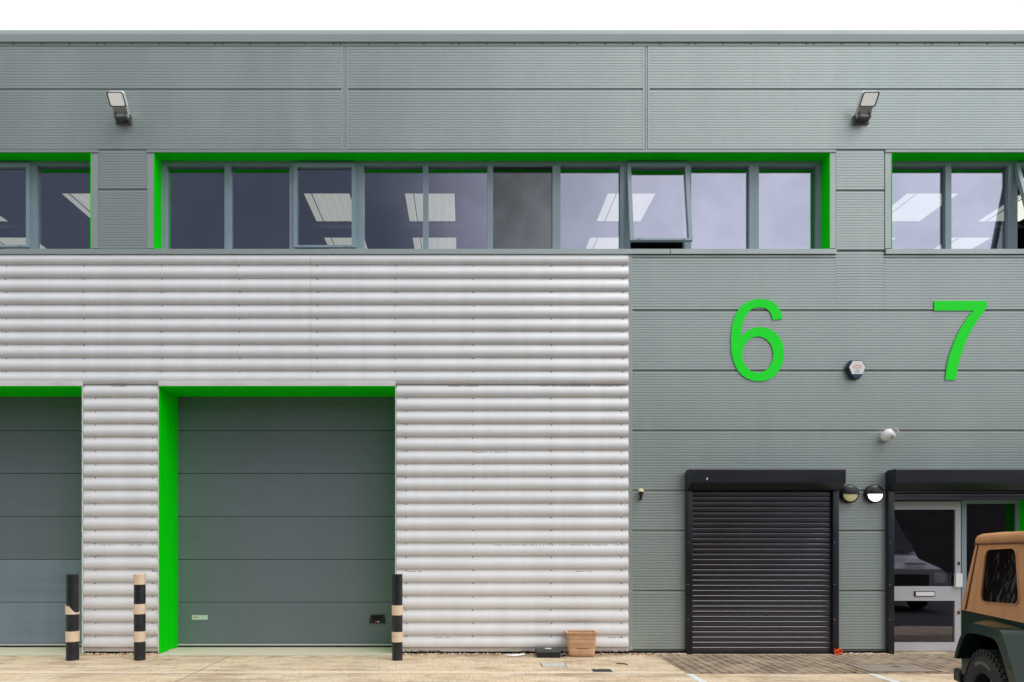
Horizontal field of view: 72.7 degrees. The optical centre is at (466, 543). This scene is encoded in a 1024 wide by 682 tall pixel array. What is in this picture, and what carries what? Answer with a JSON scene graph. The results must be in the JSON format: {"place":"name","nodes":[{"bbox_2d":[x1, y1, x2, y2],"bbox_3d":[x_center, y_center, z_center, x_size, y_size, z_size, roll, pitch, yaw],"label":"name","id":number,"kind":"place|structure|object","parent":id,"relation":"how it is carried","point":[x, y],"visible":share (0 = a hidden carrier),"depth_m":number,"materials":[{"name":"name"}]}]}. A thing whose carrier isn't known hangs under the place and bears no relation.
{"place":"outdoors","nodes":[
{"label":"outdoors","id":0,"kind":"place"},
{"bbox_2d":[0,647,957,681],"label":"ground","id":1,"kind":"structure","parent":0,"point":[407,668],"depth_m":8.66,"materials":[{"name":"concrete"}]},
{"bbox_2d":[65,574,79,660],"bbox_3d":[-5.365,1.009,9.450,0.174,1.192,0.174,0,0,0],"label":"bollard","id":2,"kind":"object","parent":1,"relation":"on","point":[72,631],"visible":0.95,"depth_m":9.38,"materials":[{"name":"black metal"}]},
{"bbox_2d":[133,573,145,660],"bbox_3d":[-4.449,1.006,9.450,0.158,1.197,0.158,0,0,0],"label":"bollard","id":3,"kind":"object","parent":1,"relation":"on","point":[139,613],"visible":0.97,"depth_m":9.39,"materials":[{"name":"black metal"}]},
{"bbox_2d":[0,647,391,655],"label":"door apron","id":4,"kind":"object","parent":1,"relation":"on","point":[228,651],"depth_m":10.16,"materials":[{"name":"concrete"}]},
{"bbox_2d":[392,574,402,660],"bbox_3d":[-0.938,1.009,9.450,0.152,1.191,0.153,0,0,0],"label":"bollard","id":5,"kind":"object","parent":1,"relation":"on","point":[397,617],"visible":0.96,"depth_m":9.39,"materials":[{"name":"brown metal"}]},
{"bbox_2d":[82,649,891,654],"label":"gravel","id":6,"kind":"structure","parent":1,"relation":"on","point":[851,653],"depth_m":9.91,"materials":[{"name":"gravel"}]},
{"bbox_2d":[0,30,1023,653],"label":"industrial building","id":7,"kind":"structure","parent":1,"relation":"on","point":[312,338],"depth_m":10.00,"materials":[{"name":"grey metal"}]},
{"bbox_2d":[0,161,31,248],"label":"window","id":8,"kind":"structure","parent":7,"relation":"in","point":[4,165],"depth_m":10.18,"materials":[{"name":"grey metal"}]},
{"bbox_2d":[0,397,81,646],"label":"loading door","id":9,"kind":"structure","parent":7,"relation":"in","point":[41,437],"depth_m":10.59,"materials":[{"name":"grey metal"}]},
{"bbox_2d":[32,161,89,248],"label":"window","id":10,"kind":"structure","parent":7,"relation":"in","point":[36,165],"depth_m":10.21,"materials":[{"name":"grey metal"}]},
{"bbox_2d":[106,91,131,124],"bbox_3d":[-4.931,-6.210,9.854,0.234,0.340,0.289,0,0,0],"label":"floodlight","id":11,"kind":"object","parent":7,"relation":"attached to","point":[118,102],"visible":1,"depth_m":9.84,"materials":[{"name":"white"}]},
{"bbox_2d":[161,161,227,248],"bbox_3d":[-4.003,-4.973,10.253,0.976,1.323,0.085,0,0,0],"label":"window","id":12,"kind":"structure","parent":7,"relation":"in","point":[165,165],"depth_m":10.21,"materials":[{"name":"grey metal"}]},
{"bbox_2d":[228,161,292,248],"bbox_3d":[-3.030,-4.973,10.253,0.968,1.323,0.085,0,0,0],"label":"window","id":13,"kind":"structure","parent":7,"relation":"in","point":[231,164],"depth_m":10.21,"materials":[{"name":"grey metal"}]},
{"bbox_2d":[178,397,394,646],"bbox_3d":[-2.712,-0.379,10.610,3.392,3.904,0.067,0,0,0],"label":"loading door","id":14,"kind":"structure","parent":7,"relation":"in","point":[286,505],"depth_m":10.59,"materials":[{"name":"grey metal"}]},
{"bbox_2d":[293,161,357,248],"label":"window","id":15,"kind":"structure","parent":7,"relation":"in","point":[297,165],"depth_m":10.18,"materials":[{"name":"grey metal"}]},
{"bbox_2d":[358,161,425,248],"bbox_3d":[-1.094,-4.973,10.253,0.992,1.323,0.085,0,0,0],"label":"window","id":16,"kind":"structure","parent":7,"relation":"in","point":[362,165],"depth_m":10.21,"materials":[{"name":"grey metal"}]},
{"bbox_2d":[426,161,489,248],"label":"window","id":17,"kind":"structure","parent":7,"relation":"in","point":[429,164],"depth_m":10.21,"materials":[{"name":"grey metal"}]},
{"bbox_2d":[490,161,556,248],"bbox_3d":[0.844,-4.973,10.253,0.980,1.323,0.085,0,0,0],"label":"window","id":18,"kind":"structure","parent":7,"relation":"in","point":[523,194],"depth_m":10.27,"materials":[{"name":"grey glass"}]},
{"bbox_2d":[557,161,623,248],"bbox_3d":[1.834,-4.973,10.253,0.996,1.323,0.085,0,0,0],"label":"window","id":19,"kind":"structure","parent":7,"relation":"in","point":[560,164],"depth_m":10.21,"materials":[{"name":"grey metal"}]},
{"bbox_2d":[638,488,643,499],"bbox_3d":[2.508,-0.708,9.948,0.082,0.169,0.099,0,0,0],"label":"wall sensor","id":20,"kind":"object","parent":7,"relation":"attached to","point":[641,491],"depth_m":9.92,"materials":[{"name":"beige plastic"}]},
{"bbox_2d":[624,161,692,248],"bbox_3d":[2.802,-4.973,10.139,0.937,1.323,0.312,0,0,0],"label":"window","id":21,"kind":"structure","parent":7,"relation":"in","point":[687,233],"depth_m":10.17,"materials":[{"name":"grey metal"}]},
{"bbox_2d":[688,161,753,248],"bbox_3d":[3.756,-4.973,10.253,0.968,1.323,0.085,0,0,0],"label":"window","id":22,"kind":"structure","parent":7,"relation":"in","point":[749,165],"depth_m":10.21,"materials":[{"name":"grey metal"}]},
{"bbox_2d":[731,299,783,380],"bbox_3d":[4.196,-2.933,9.988,0.763,1.184,0.006,0,0,0],"label":"number sign","id":23,"kind":"object","parent":7,"relation":"attached to","point":[770,336],"visible":1,"depth_m":9.98,"materials":[{"name":"green plastic"}]},
{"bbox_2d":[685,469,845,653],"bbox_3d":[4.248,0.266,9.874,2.181,2.638,0.252,0,0,0],"label":"roller shutter","id":24,"kind":"object","parent":7,"relation":"attached to","point":[761,572],"visible":0.99,"depth_m":9.97,"materials":[{"name":"black paint"}]},
{"bbox_2d":[754,161,821,248],"bbox_3d":[4.742,-4.973,10.253,1.000,1.323,0.085,0,0,0],"label":"window","id":25,"kind":"structure","parent":7,"relation":"in","point":[817,165],"depth_m":10.21,"materials":[{"name":"grey metal"}]},
{"bbox_2d":[839,485,860,502],"bbox_3d":[5.508,-0.715,9.941,0.268,0.268,0.115,0,0,0],"label":"bulkhead light","id":26,"kind":"object","parent":7,"relation":"attached to","point":[849,493],"visible":0.99,"depth_m":9.91,"materials":[{"name":"black paint"}]},
{"bbox_2d":[845,360,865,378],"bbox_3d":[5.592,-2.499,9.953,0.275,0.267,0.090,0,0,0],"label":"alarm box","id":27,"kind":"object","parent":7,"relation":"attached to","point":[854,369],"visible":1,"depth_m":9.91,"materials":[{"name":"blue"}]},
{"bbox_2d":[853,91,879,124],"bbox_3d":[5.685,-6.210,9.854,0.234,0.340,0.289,0,0,0],"label":"floodlight","id":28,"kind":"object","parent":7,"relation":"attached to","point":[867,102],"visible":1,"depth_m":9.84,"materials":[{"name":"white"}]},
{"bbox_2d":[863,484,885,502],"bbox_3d":[5.862,-0.715,9.941,0.268,0.268,0.115,0,0,0],"label":"bulkhead light","id":29,"kind":"object","parent":7,"relation":"attached to","point":[874,493],"visible":1,"depth_m":9.91,"materials":[{"name":"black paint"}]},
{"bbox_2d":[881,428,898,440],"bbox_3d":[6.047,-1.555,9.909,0.177,0.179,0.188,0,0,0],"label":"dome camera","id":30,"kind":"object","parent":7,"relation":"attached to","point":[888,434],"visible":1,"depth_m":9.86,"materials":[{"name":"white plastic"}]},
{"bbox_2d":[892,161,948,248],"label":"window","id":31,"kind":"structure","parent":7,"relation":"in","point":[944,165],"depth_m":10.21,"materials":[{"name":"grey metal"}]},
{"bbox_2d":[894,502,962,650],"bbox_3d":[6.767,0.479,10.197,1.012,2.197,0.095,0,0,0],"label":"entrance door","id":32,"kind":"structure","parent":7,"relation":"in","point":[928,578],"depth_m":10.22,"materials":[{"name":"glass"}]},
{"bbox_2d":[885,469,1023,653],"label":"roller shutter","id":33,"kind":"object","parent":7,"relation":"attached to","point":[954,479],"visible":1,"depth_m":9.87,"materials":[{"name":"black paint"}]},
{"bbox_2d":[934,301,986,379],"bbox_3d":[7.120,-2.928,9.988,0.755,1.139,0.006,0,0,0],"label":"number sign","id":34,"kind":"object","parent":7,"relation":"attached to","point":[977,308],"visible":1,"depth_m":9.98,"materials":[{"name":"green plastic"}]},
{"bbox_2d":[949,161,1010,248],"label":"window","id":35,"kind":"structure","parent":7,"relation":"in","point":[1006,165],"depth_m":10.21,"materials":[{"name":"grey metal"}]},
{"bbox_2d":[1011,161,1023,248],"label":"window","id":36,"kind":"structure","parent":7,"relation":"in","point":[1017,180],"depth_m":10.21,"materials":[{"name":"grey metal"}]},
{"bbox_2d":[507,653,524,655],"bbox_3d":[0.701,1.567,9.781,0.270,0.028,0.090,0,0,0],"label":"paper scrap","id":37,"kind":"object","parent":1,"relation":"on","point":[515,654],"visible":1,"depth_m":9.79,"materials":[{"name":"white paper"}]},
{"bbox_2d":[535,647,560,657],"bbox_3d":[1.147,1.527,9.719,0.334,0.116,0.222,0,0,0],"label":"bait box","id":38,"kind":"object","parent":1,"relation":"on","point":[548,652],"visible":1,"depth_m":9.62,"materials":[{"name":"black plastic"}]},
{"bbox_2d":[540,663,567,666],"bbox_3d":[1.142,1.583,9.059,0.332,0.004,0.279,0,0,0],"label":"access cover","id":39,"kind":"object","parent":1,"relation":"on","point":[553,665],"visible":1,"depth_m":9.01,"materials":[{"name":"metal"}]},
{"bbox_2d":[565,630,597,656],"bbox_3d":[1.625,1.411,9.800,0.446,0.348,0.284,0,0,3],"label":"storage tub","id":40,"kind":"object","parent":1,"relation":"on","point":[581,643],"visible":1,"depth_m":9.69,"materials":[{"name":"brown"}]},
{"bbox_2d":[589,669,614,671],"bbox_3d":[1.696,1.581,8.649,0.301,0.008,0.223,0,0,0],"label":"drain grate","id":41,"kind":"object","parent":1,"relation":"on","point":[601,670],"visible":1,"depth_m":8.62,"materials":[{"name":"metal"}]},
{"bbox_2d":[834,648,842,654],"bbox_3d":[5.302,1.539,9.880,0.124,0.105,0.040,0,0,0],"label":"plastic fragment","id":42,"kind":"object","parent":1,"relation":"on","point":[836,652],"visible":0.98,"depth_m":9.86,"materials":[{"name":"orange"}]},
{"bbox_2d":[0,0,1023,29],"label":"sky","id":43,"kind":"structure","parent":0,"point":[14,14],"materials":[{"name":"white"}]},
{"bbox_2d":[657,655,961,673],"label":"block paving","id":44,"kind":"structure","parent":0,"point":[768,664],"depth_m":9.14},
{"bbox_2d":[845,664,940,671],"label":"concrete slab","id":45,"kind":"structure","parent":44,"relation":"in","point":[891,668],"depth_m":8.75,"materials":[{"name":"brown"}]},
{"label":"road","id":46,"kind":"structure","parent":0,"visible":0},
{"bbox_2d":[686,674,706,681],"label":"parking line","id":47,"kind":"object","parent":46,"relation":"on","point":[695,678],"visible":1,"depth_m":8.11,"materials":[{"name":"paint"}]},
{"bbox_2d":[867,674,898,681],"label":"parking line","id":48,"kind":"object","parent":46,"relation":"on","point":[883,678],"visible":1,"depth_m":8.12,"materials":[{"name":"paint"}]},
{"bbox_2d":[954,531,1023,681],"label":"parked car","id":49,"kind":"object","parent":46,"relation":"on","point":[990,646],"visible":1,"depth_m":5.48,"materials":[{"name":"paint"}]}
]}

